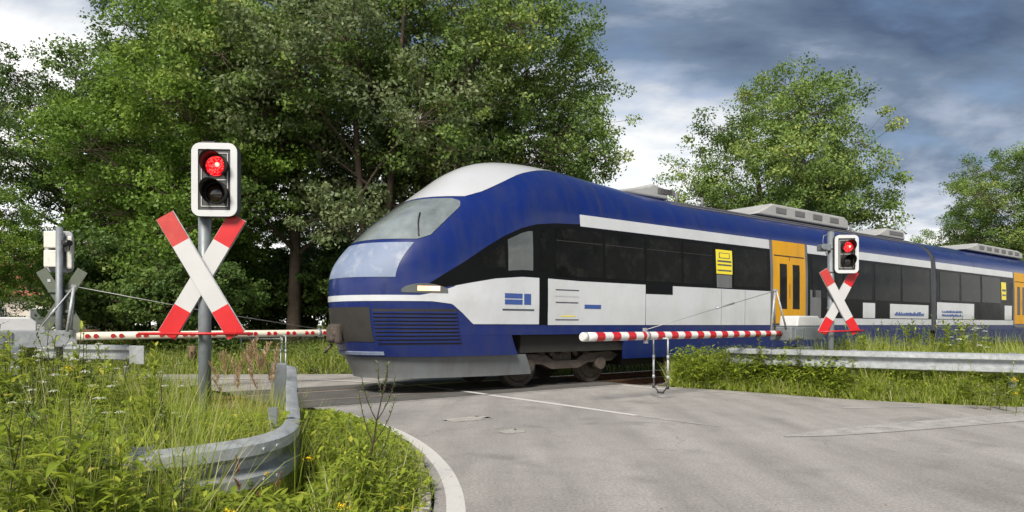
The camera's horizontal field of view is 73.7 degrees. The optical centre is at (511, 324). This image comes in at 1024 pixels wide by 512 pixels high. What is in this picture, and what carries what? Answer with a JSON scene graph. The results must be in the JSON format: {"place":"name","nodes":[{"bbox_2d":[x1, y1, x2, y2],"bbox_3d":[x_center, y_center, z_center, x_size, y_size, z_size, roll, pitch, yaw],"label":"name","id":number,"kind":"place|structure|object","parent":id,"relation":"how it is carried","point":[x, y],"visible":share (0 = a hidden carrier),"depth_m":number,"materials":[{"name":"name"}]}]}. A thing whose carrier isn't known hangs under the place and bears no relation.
{"place":"outdoors","nodes":[
{"label":"outdoors","id":0,"kind":"place"},
{"bbox_2d":[0,336,572,375],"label":"grass","id":1,"kind":"structure","parent":0,"point":[297,358],"depth_m":17.85,"materials":[{"name":"plant"}]},
{"bbox_2d":[3,325,1010,511],"bbox_3d":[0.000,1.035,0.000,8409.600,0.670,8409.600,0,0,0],"label":"ground","id":2,"kind":"structure","parent":0,"point":[625,369],"depth_m":17.29,"materials":[{"name":"plant"}]},
{"bbox_2d":[0,330,28,417],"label":"weed","id":3,"kind":"object","parent":2,"relation":"on","point":[9,359],"visible":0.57,"depth_m":5.04,"materials":[{"name":"plant"}]},
{"bbox_2d":[0,335,30,418],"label":"weed","id":4,"kind":"object","parent":2,"relation":"on","point":[2,383],"visible":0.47,"depth_m":4.86,"materials":[{"name":"plant"}]},
{"bbox_2d":[0,332,36,399],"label":"weed","id":5,"kind":"object","parent":2,"relation":"on","point":[16,363],"visible":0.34,"depth_m":5.61,"materials":[{"name":"plant"}]},
{"bbox_2d":[0,394,41,511],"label":"weed","id":6,"kind":"object","parent":2,"relation":"on","point":[12,462],"visible":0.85,"depth_m":2.77,"materials":[{"name":"plant"}]},
{"bbox_2d":[0,411,44,511],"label":"weed","id":7,"kind":"object","parent":2,"relation":"on","point":[11,434],"visible":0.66,"depth_m":2.83,"materials":[{"name":"plant"}]},
{"bbox_2d":[11,358,39,431],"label":"weed","id":8,"kind":"object","parent":2,"relation":"on","point":[26,385],"visible":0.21,"depth_m":5.67,"materials":[{"name":"plant"}]},
{"bbox_2d":[0,182,54,316],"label":"sapling","id":9,"kind":"object","parent":2,"relation":"on","point":[19,238],"visible":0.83,"depth_m":15.82,"materials":[{"name":"green plant"}]},
{"bbox_2d":[5,366,57,462],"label":"tall weed","id":10,"kind":"object","parent":2,"relation":"on","point":[21,403],"visible":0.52,"depth_m":3.79,"materials":[{"name":"plant"}]},
{"bbox_2d":[14,344,49,407],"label":"weed","id":11,"kind":"object","parent":2,"relation":"on","point":[25,364],"visible":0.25,"depth_m":5.92,"materials":[{"name":"plant"}]},
{"bbox_2d":[24,351,59,406],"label":"tall weed","id":12,"kind":"object","parent":2,"relation":"on","point":[39,384],"visible":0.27,"depth_m":5.45,"materials":[{"name":"plant"}]},
{"bbox_2d":[15,459,69,511],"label":"weed","id":13,"kind":"object","parent":2,"relation":"on","point":[43,505],"visible":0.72,"depth_m":2.73,"materials":[{"name":"plant"}]},
{"bbox_2d":[20,345,65,420],"bbox_3d":[-3.871,0.647,5.672,0.282,0.951,0.327,0,0,9],"label":"wild carrot","id":14,"kind":"object","parent":2,"relation":"on","point":[46,370],"visible":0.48,"depth_m":5.70,"materials":[{"name":"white plant"}]},
{"bbox_2d":[0,261,91,330],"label":"house","id":15,"kind":"structure","parent":2,"relation":"on","point":[29,313],"depth_m":48.87,"materials":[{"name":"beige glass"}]},
{"bbox_2d":[29,308,45,325],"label":"window","id":16,"kind":"structure","parent":15,"relation":"in","point":[31,313],"depth_m":48.99,"materials":[{"name":"white glass"}]},
{"bbox_2d":[18,335,75,421],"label":"tall weed","id":17,"kind":"object","parent":2,"relation":"on","point":[54,356],"visible":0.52,"depth_m":5.25,"materials":[{"name":"plant"}]},
{"bbox_2d":[33,322,78,394],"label":"tall weed","id":18,"kind":"object","parent":2,"relation":"on","point":[70,336],"visible":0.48,"depth_m":6.29,"materials":[{"name":"plant"}]},
{"bbox_2d":[15,412,99,511],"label":"weed","id":19,"kind":"object","parent":2,"relation":"on","point":[46,493],"visible":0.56,"depth_m":2.83,"materials":[{"name":"plant"}]},
{"bbox_2d":[19,390,96,511],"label":"weed","id":20,"kind":"object","parent":2,"relation":"on","point":[33,414],"visible":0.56,"depth_m":2.90,"materials":[{"name":"plant"}]},
{"bbox_2d":[37,408,79,505],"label":"weed","id":21,"kind":"object","parent":2,"relation":"on","point":[54,411],"visible":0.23,"depth_m":3.19,"materials":[{"name":"plant"}]},
{"bbox_2d":[36,227,87,383],"bbox_3d":[-8.037,-0.215,12.200,0.785,3.030,0.354,0,0,13],"label":"crossing signal","id":22,"kind":"object","parent":2,"relation":"on","point":[59,251],"visible":0.82,"depth_m":12.12,"materials":[{"name":"white metal"}]},
{"bbox_2d":[43,332,84,405],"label":"weed","id":23,"kind":"object","parent":2,"relation":"on","point":[57,362],"visible":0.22,"depth_m":5.92,"materials":[{"name":"plant"}]},
{"bbox_2d":[37,320,97,418],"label":"weed","id":24,"kind":"object","parent":2,"relation":"on","point":[81,325],"visible":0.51,"depth_m":5.39,"materials":[{"name":"plant"}]},
{"bbox_2d":[46,413,90,510],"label":"weed","id":25,"kind":"object","parent":2,"relation":"on","point":[58,416],"visible":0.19,"depth_m":3.19,"materials":[{"name":"plant"}]},
{"bbox_2d":[27,423,110,511],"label":"weed","id":26,"kind":"object","parent":2,"relation":"on","point":[73,483],"visible":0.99,"depth_m":2.54,"materials":[{"name":"plant"}]},
{"bbox_2d":[48,358,98,417],"bbox_3d":[-3.296,0.684,5.125,0.286,0.875,0.241,0,0,-13],"label":"wild carrot","id":27,"kind":"object","parent":2,"relation":"on","point":[72,386],"visible":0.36,"depth_m":5.10,"materials":[{"name":"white plant"}]},
{"bbox_2d":[0,225,161,344],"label":"bush","id":28,"kind":"object","parent":2,"relation":"on","point":[83,256],"visible":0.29,"depth_m":18.72,"materials":[{"name":"green plant"}]},
{"bbox_2d":[61,342,101,391],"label":"tall weed","id":29,"kind":"object","parent":2,"relation":"on","point":[86,357],"visible":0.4,"depth_m":6.03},
{"bbox_2d":[63,324,106,409],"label":"tall weed","id":30,"kind":"object","parent":2,"relation":"on","point":[90,377],"visible":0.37,"depth_m":5.53,"materials":[{"name":"plant"}]},
{"bbox_2d":[0,40,173,327],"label":"tree","id":31,"kind":"object","parent":2,"relation":"on","point":[12,154],"visible":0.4,"depth_m":23.11,"materials":[{"name":"green plant"}]},
{"bbox_2d":[37,344,144,378],"bbox_3d":[-8.553,0.945,13.945,3.315,1.110,0.342,0,0,25],"label":"guard rail","id":32,"kind":"object","parent":2,"relation":"on","point":[124,351],"visible":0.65,"depth_m":13.68,"materials":[{"name":"metal"}]},
{"bbox_2d":[69,409,119,484],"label":"weed","id":33,"kind":"object","parent":2,"relation":"on","point":[102,420],"visible":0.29,"depth_m":3.41,"materials":[{"name":"plant"}]},
{"bbox_2d":[71,347,119,425],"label":"weed","id":34,"kind":"object","parent":2,"relation":"on","point":[88,380],"visible":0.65,"depth_m":4.93,"materials":[{"name":"plant"}]},
{"bbox_2d":[83,344,113,388],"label":"weed","id":35,"kind":"object","parent":2,"relation":"on","point":[98,370],"visible":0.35,"depth_m":7.14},
{"bbox_2d":[81,445,127,510],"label":"tall weed","id":36,"kind":"object","parent":2,"relation":"on","point":[101,467],"visible":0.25,"depth_m":3.03,"materials":[{"name":"plant"}]},
{"bbox_2d":[0,342,212,390],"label":"grass","id":37,"kind":"structure","parent":2,"relation":"on","point":[139,368],"depth_m":16.93,"materials":[{"name":"plant"}]},
{"bbox_2d":[82,415,130,508],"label":"weed","id":38,"kind":"object","parent":2,"relation":"on","point":[103,448],"visible":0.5,"depth_m":3.21,"materials":[{"name":"plant"}]},
{"bbox_2d":[93,385,124,447],"bbox_3d":[-2.619,0.737,4.458,0.192,0.698,0.228,0,0,-21],"label":"wild carrot","id":39,"kind":"object","parent":2,"relation":"on","point":[105,412],"visible":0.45,"depth_m":4.45,"materials":[{"name":"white plant"}]},
{"bbox_2d":[93,364,125,434],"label":"weed","id":40,"kind":"object","parent":2,"relation":"on","point":[107,381],"visible":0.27,"depth_m":5.34,"materials":[{"name":"plant"}]},
{"bbox_2d":[86,472,139,511],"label":"weed","id":41,"kind":"object","parent":2,"relation":"on","point":[129,492],"visible":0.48,"depth_m":2.76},
{"bbox_2d":[87,427,139,511],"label":"weed","id":42,"kind":"object","parent":2,"relation":"on","point":[117,474],"visible":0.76,"depth_m":2.68,"materials":[{"name":"plant"}]},
{"bbox_2d":[99,356,136,417],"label":"weed","id":43,"kind":"object","parent":2,"relation":"on","point":[121,384],"visible":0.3,"depth_m":5.93,"materials":[{"name":"plant"}]},
{"bbox_2d":[98,470,144,511],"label":"weed","id":44,"kind":"object","parent":2,"relation":"on","point":[108,498],"visible":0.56,"depth_m":2.72,"materials":[{"name":"plant"}]},
{"bbox_2d":[92,434,158,511],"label":"weed","id":45,"kind":"object","parent":2,"relation":"on","point":[119,458],"visible":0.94,"depth_m":2.62,"materials":[{"name":"plant"}]},
{"bbox_2d":[99,470,158,511],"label":"weed","id":46,"kind":"object","parent":2,"relation":"on","point":[116,497],"visible":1,"depth_m":2.57,"materials":[{"name":"plant"}]},
{"bbox_2d":[75,240,197,353],"bbox_3d":[-10.967,-0.652,20.362,4.663,3.585,5.079,0,0,10],"label":"bush","id":47,"kind":"object","parent":2,"relation":"on","point":[116,304],"visible":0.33,"depth_m":18.85,"materials":[{"name":"green plant"}]},
{"bbox_2d":[118,374,155,431],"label":"weed","id":48,"kind":"object","parent":2,"relation":"on","point":[134,410],"visible":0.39,"depth_m":4.68,"materials":[{"name":"plant"}]},
{"bbox_2d":[121,370,170,437],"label":"weed","id":49,"kind":"object","parent":2,"relation":"on","point":[142,408],"visible":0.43,"depth_m":4.89,"materials":[{"name":"plant"}]},
{"bbox_2d":[136,372,164,438],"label":"weed","id":50,"kind":"object","parent":2,"relation":"on","point":[151,395],"visible":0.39,"depth_m":4.94,"materials":[{"name":"plant"}]},
{"bbox_2d":[134,367,166,429],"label":"weed","id":51,"kind":"object","parent":2,"relation":"on","point":[154,370],"visible":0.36,"depth_m":5.02,"materials":[{"name":"plant"}]},
{"bbox_2d":[132,341,170,395],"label":"weed","id":52,"kind":"object","parent":2,"relation":"on","point":[153,364],"visible":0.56,"depth_m":6.24,"materials":[{"name":"plant"}]},
{"bbox_2d":[132,471,180,511],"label":"weed","id":53,"kind":"object","parent":2,"relation":"on","point":[149,495],"visible":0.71,"depth_m":2.84,"materials":[{"name":"plant"}]},
{"bbox_2d":[0,285,325,381],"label":"level crossing barrier","id":54,"kind":"object","parent":2,"relation":"on","point":[24,329],"visible":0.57,"depth_m":11.59,"materials":[{"name":"metal"}]},
{"bbox_2d":[144,371,189,448],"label":"tall weed","id":55,"kind":"object","parent":2,"relation":"on","point":[164,417],"visible":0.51,"depth_m":4.58,"materials":[{"name":"plant"}]},
{"bbox_2d":[8,0,326,327],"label":"tree","id":56,"kind":"object","parent":2,"relation":"on","point":[142,108],"visible":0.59,"depth_m":19.80,"materials":[{"name":"green plant"}]},
{"bbox_2d":[30,0,304,330],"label":"tree","id":57,"kind":"object","parent":2,"relation":"on","point":[77,57],"visible":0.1,"depth_m":24.36,"materials":[{"name":"green plant"}]},
{"bbox_2d":[154,446,210,511],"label":"weed","id":58,"kind":"object","parent":2,"relation":"on","point":[182,488],"visible":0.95,"depth_m":2.86,"materials":[{"name":"plant"}]},
{"bbox_2d":[165,489,206,511],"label":"weed","id":59,"kind":"object","parent":2,"relation":"on","point":[174,506],"visible":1,"depth_m":2.54,"materials":[{"name":"plant"}]},
{"bbox_2d":[110,251,272,353],"bbox_3d":[-9.081,-0.644,19.589,4.397,3.352,3.578,0,0,-38],"label":"bush","id":60,"kind":"object","parent":2,"relation":"on","point":[224,275],"visible":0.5,"depth_m":19.06,"materials":[{"name":"green plant"}]},
{"bbox_2d":[187,346,196,365],"bbox_3d":[-8.254,0.917,17.600,0.230,0.770,0.230,0,0,0],"label":"wooden post","id":61,"kind":"object","parent":2,"relation":"on","point":[194,352],"visible":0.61,"depth_m":17.52,"materials":[{"name":"wood"}]},
{"bbox_2d":[138,141,252,421],"bbox_3d":[-2.900,-0.173,6.298,0.989,3.046,0.356,0,0,12],"label":"crossing signal","id":62,"kind":"object","parent":2,"relation":"on","point":[215,180],"visible":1,"depth_m":6.29,"materials":[{"name":"white metal"}]},
{"bbox_2d":[103,363,299,500],"bbox_3d":[-1.876,0.940,5.214,0.782,1.120,3.434,0,0,-5],"label":"guard rail","id":63,"kind":"object","parent":2,"relation":"on","point":[282,436],"visible":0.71,"depth_m":4.04,"materials":[{"name":"metal"}]},
{"bbox_2d":[0,329,445,511],"bbox_3d":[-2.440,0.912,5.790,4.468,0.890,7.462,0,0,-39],"label":"grass","id":64,"kind":"structure","parent":2,"relation":"on","point":[316,463],"depth_m":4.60,"materials":[{"name":"plant"}]},
{"bbox_2d":[208,350,243,412],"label":"plume grass","id":65,"kind":"object","parent":2,"relation":"on","point":[237,373],"depth_m":6.07,"materials":[{"name":"plant"}]},
{"bbox_2d":[224,337,272,413],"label":"plume grass","id":66,"kind":"object","parent":2,"relation":"on","point":[266,350],"depth_m":6.26,"materials":[{"name":"plant"}]},
{"bbox_2d":[180,362,340,494],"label":"grass","id":67,"kind":"structure","parent":2,"relation":"on","point":[256,406],"depth_m":5.41,"materials":[{"name":"plant"}]},
{"bbox_2d":[242,339,279,412],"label":"plume grass","id":68,"kind":"object","parent":2,"relation":"on","point":[258,361],"depth_m":5.99,"materials":[{"name":"plant"}]},
{"bbox_2d":[240,337,282,351],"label":"metal gate","id":69,"kind":"structure","parent":2,"relation":"on","point":[241,339],"depth_m":20.65,"materials":[{"name":"metal"}]},
{"bbox_2d":[237,179,288,252],"bbox_3d":[-14.045,-3.794,33.141,6.660,9.155,6.779,0,0,20],"label":"tree","id":70,"kind":"object","parent":2,"relation":"on","point":[265,223],"visible":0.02,"depth_m":33.02,"materials":[{"name":"green plant"}]},
{"bbox_2d":[225,238,310,329],"bbox_3d":[-9.318,-1.269,25.306,4.572,4.282,5.618,0,0,-28],"label":"bush","id":71,"kind":"object","parent":2,"relation":"on","point":[275,267],"visible":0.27,"depth_m":23.92,"materials":[{"name":"green plant"}]},
{"bbox_2d":[233,257,325,341],"bbox_3d":[-8.807,-0.865,26.115,5.087,3.911,5.541,0,0,-30],"label":"bush","id":72,"kind":"object","parent":2,"relation":"on","point":[261,313],"visible":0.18,"depth_m":25.01,"materials":[{"name":"green plant"}]},
{"bbox_2d":[130,0,457,348],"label":"tree","id":73,"kind":"object","parent":2,"relation":"on","point":[219,52],"visible":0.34,"depth_m":20.19,"materials":[{"name":"green plant"}]},
{"bbox_2d":[250,231,353,342],"bbox_3d":[-7.700,-1.373,26.368,4.771,4.469,5.863,0,0,-8],"label":"bush","id":74,"kind":"object","parent":2,"relation":"on","point":[308,253],"visible":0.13,"depth_m":25.41,"materials":[{"name":"green plant"}]},
{"bbox_2d":[270,242,345,329],"bbox_3d":[-5.727,-1.065,24.114,5.374,4.096,4.373,0,0,-8],"label":"bush","id":75,"kind":"object","parent":2,"relation":"on","point":[312,276],"visible":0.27,"depth_m":23.38,"materials":[{"name":"green plant"}]},
{"bbox_2d":[263,191,367,319],"bbox_3d":[-9.335,-3.383,33.856,6.163,8.322,6.055,0,0,30],"label":"tree","id":76,"kind":"object","parent":2,"relation":"on","point":[303,239],"visible":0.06,"depth_m":32.73,"materials":[{"name":"green plant"}]},
{"bbox_2d":[337,451,359,506],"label":"weed","id":77,"kind":"object","parent":2,"relation":"on","point":[340,467],"visible":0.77,"depth_m":4.05,"materials":[{"name":"plant"}]},
{"bbox_2d":[199,0,517,248],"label":"tree","id":78,"kind":"object","parent":2,"relation":"on","point":[365,11],"visible":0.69,"depth_m":19.82,"materials":[{"name":"green plant"}]},
{"bbox_2d":[345,448,371,511],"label":"weed","id":79,"kind":"object","parent":2,"relation":"on","point":[354,467],"visible":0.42,"depth_m":4.14,"materials":[{"name":"plant"}]},
{"bbox_2d":[346,445,374,511],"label":"weed","id":80,"kind":"object","parent":2,"relation":"on","point":[358,478],"visible":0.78,"depth_m":4.06,"materials":[{"name":"plant"}]},
{"bbox_2d":[346,360,396,486],"bbox_3d":[-0.984,0.718,4.756,0.395,0.950,0.187,0,0,0],"label":"willow shoot","id":81,"kind":"object","parent":2,"relation":"on","point":[380,405],"visible":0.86,"depth_m":4.77,"materials":[{"name":"plant"}]},
{"bbox_2d":[374,461,398,511],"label":"weed","id":82,"kind":"object","parent":2,"relation":"on","point":[383,497],"visible":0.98,"depth_m":3.97,"materials":[{"name":"plant"}]},
{"bbox_2d":[401,446,430,511],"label":"kerb","id":83,"kind":"structure","parent":2,"relation":"on","point":[426,508],"depth_m":4.58,"materials":[{"name":"concrete"}]},
{"bbox_2d":[215,373,666,406],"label":"ballast","id":84,"kind":"structure","parent":2,"relation":"on","point":[665,382],"depth_m":16.46,"materials":[{"name":"gravel"}]},
{"bbox_2d":[303,0,621,213],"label":"tree","id":85,"kind":"object","parent":2,"relation":"on","point":[488,42],"visible":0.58,"depth_m":21.20,"materials":[{"name":"green plant"}]},
{"bbox_2d":[406,0,642,195],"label":"tree","id":86,"kind":"object","parent":2,"relation":"on","point":[568,105],"visible":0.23,"depth_m":23.75,"materials":[{"name":"green plant"}]},
{"bbox_2d":[173,348,1022,410],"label":"railway track","id":87,"kind":"structure","parent":2,"relation":"on","point":[633,379],"depth_m":15.30,"materials":[{"name":"metal"}]},
{"bbox_2d":[323,163,1023,386],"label":"train","id":88,"kind":"object","parent":87,"relation":"on","point":[510,275],"visible":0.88,"depth_m":13.74,"materials":[{"name":"blue metal"}]},
{"bbox_2d":[579,289,826,393],"bbox_3d":[3.663,0.320,12.100,6.619,2.020,0.600,0,0,-37],"label":"level crossing barrier","id":89,"kind":"object","parent":2,"relation":"on","point":[774,332],"visible":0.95,"depth_m":12.32,"materials":[{"name":"metal"}]},
{"bbox_2d":[669,344,846,395],"bbox_3d":[4.444,0.814,12.681,3.595,0.864,1.232,0,0,43],"label":"ground cover","id":90,"kind":"object","parent":2,"relation":"on","point":[703,364],"visible":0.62,"depth_m":12.60,"materials":[{"name":"plant"}]},
{"bbox_2d":[651,52,914,233],"bbox_3d":[14.444,-6.533,36.294,12.966,15.400,12.438,0,0,-40],"label":"tree","id":91,"kind":"object","parent":2,"relation":"on","point":[801,188],"visible":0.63,"depth_m":33.91,"materials":[{"name":"green plant"}]},
{"bbox_2d":[777,348,791,386],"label":"weed","id":92,"kind":"object","parent":2,"relation":"on","point":[782,365],"visible":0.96,"depth_m":11.89,"materials":[{"name":"plant"}]},
{"bbox_2d":[817,231,864,371],"bbox_3d":[5.829,-0.161,12.067,0.855,3.022,0.417,0,0,9],"label":"crossing signal","id":93,"kind":"object","parent":2,"relation":"on","point":[842,253],"visible":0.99,"depth_m":12.10,"materials":[{"name":"white metal"}]},
{"bbox_2d":[660,343,1023,406],"bbox_3d":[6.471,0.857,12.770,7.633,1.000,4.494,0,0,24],"label":"grass","id":94,"kind":"structure","parent":2,"relation":"on","point":[822,395],"depth_m":11.12,"materials":[{"name":"plant"}]},
{"bbox_2d":[726,348,1023,393],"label":"guard rail","id":95,"kind":"object","parent":2,"relation":"on","point":[997,363],"visible":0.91,"depth_m":11.05,"materials":[{"name":"metal"}]},
{"bbox_2d":[897,320,916,344],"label":"weed","id":96,"kind":"object","parent":2,"relation":"on","point":[907,331],"visible":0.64,"depth_m":12.79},
{"bbox_2d":[800,327,1023,374],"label":"grass","id":97,"kind":"structure","parent":2,"relation":"on","point":[1006,349],"depth_m":12.50,"materials":[{"name":"plant"}]},
{"bbox_2d":[908,201,1017,250],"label":"tree","id":98,"kind":"object","parent":2,"relation":"on","point":[952,213],"visible":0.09,"depth_m":44.78,"materials":[{"name":"green plant"}]},
{"bbox_2d":[960,360,982,402],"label":"weed","id":99,"kind":"object","parent":2,"relation":"on","point":[970,389],"visible":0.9,"depth_m":10.26,"materials":[{"name":"plant"}]},
{"bbox_2d":[929,141,1023,260],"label":"tree","id":100,"kind":"object","parent":2,"relation":"on","point":[965,187],"visible":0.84,"depth_m":39.70,"materials":[{"name":"green plant"}]},
{"bbox_2d":[0,0,1023,324],"label":"sky","id":101,"kind":"structure","parent":0,"point":[954,69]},
{"bbox_2d":[34,374,1023,511],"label":"road","id":102,"kind":"structure","parent":0,"point":[748,455],"depth_m":6.47,"materials":[{"name":"asphalt"}]},
{"bbox_2d":[228,375,535,394],"bbox_3d":[-2.118,1.196,13.992,7.000,0.001,0.820,0,0,-37],"label":"crossing panel","id":103,"kind":"object","parent":102,"relation":"on","point":[267,391],"visible":0.67,"depth_m":13.48,"materials":[{"name":"concrete"}]},
{"bbox_2d":[344,413,465,511],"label":"road marking","id":104,"kind":"object","parent":102,"relation":"on","point":[455,501],"visible":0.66,"depth_m":5.35,"materials":[{"name":"paint"}]},
{"bbox_2d":[244,377,578,402],"bbox_3d":[-1.396,1.196,13.046,7.000,0.001,1.200,0,0,-37],"label":"crossing panel","id":105,"kind":"object","parent":102,"relation":"on","point":[373,391],"visible":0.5,"depth_m":12.65,"materials":[{"name":"concrete"}]},
{"bbox_2d":[268,381,625,407],"bbox_3d":[-0.675,1.196,12.099,7.000,0.001,0.820,0,0,-37],"label":"crossing panel","id":106,"kind":"object","parent":102,"relation":"on","point":[338,402],"visible":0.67,"depth_m":11.74,"materials":[{"name":"concrete"}]},
{"bbox_2d":[444,416,491,421],"bbox_3d":[-0.572,1.196,8.710,0.638,0.001,0.354,0,0,-34],"label":"road patch","id":107,"kind":"object","parent":102,"relation":"on","point":[469,418],"visible":1,"depth_m":8.73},
{"bbox_2d":[336,385,618,406],"bbox_3d":[-0.234,1.195,11.769,5.901,0.001,0.061,0,0,-37],"label":"road marking","id":108,"kind":"object","parent":102,"relation":"on","point":[479,395],"visible":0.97,"depth_m":11.40,"materials":[{"name":"paint"}]},
{"bbox_2d":[489,395,635,414],"bbox_3d":[0.627,1.196,10.382,0.144,0.001,3.352,0,0,-38],"label":"road marking","id":109,"kind":"object","parent":102,"relation":"on","point":[563,405],"visible":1,"depth_m":10.14,"materials":[{"name":"paint"}]},
{"bbox_2d":[786,413,1023,436],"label":"road marking","id":110,"kind":"object","parent":102,"relation":"on","point":[941,423],"visible":1,"depth_m":8.11,"materials":[{"name":"paint"}]},
{"bbox_2d":[553,363,672,375],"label":"grass","id":111,"kind":"structure","parent":0,"point":[648,368],"depth_m":18.92,"materials":[{"name":"plant"}]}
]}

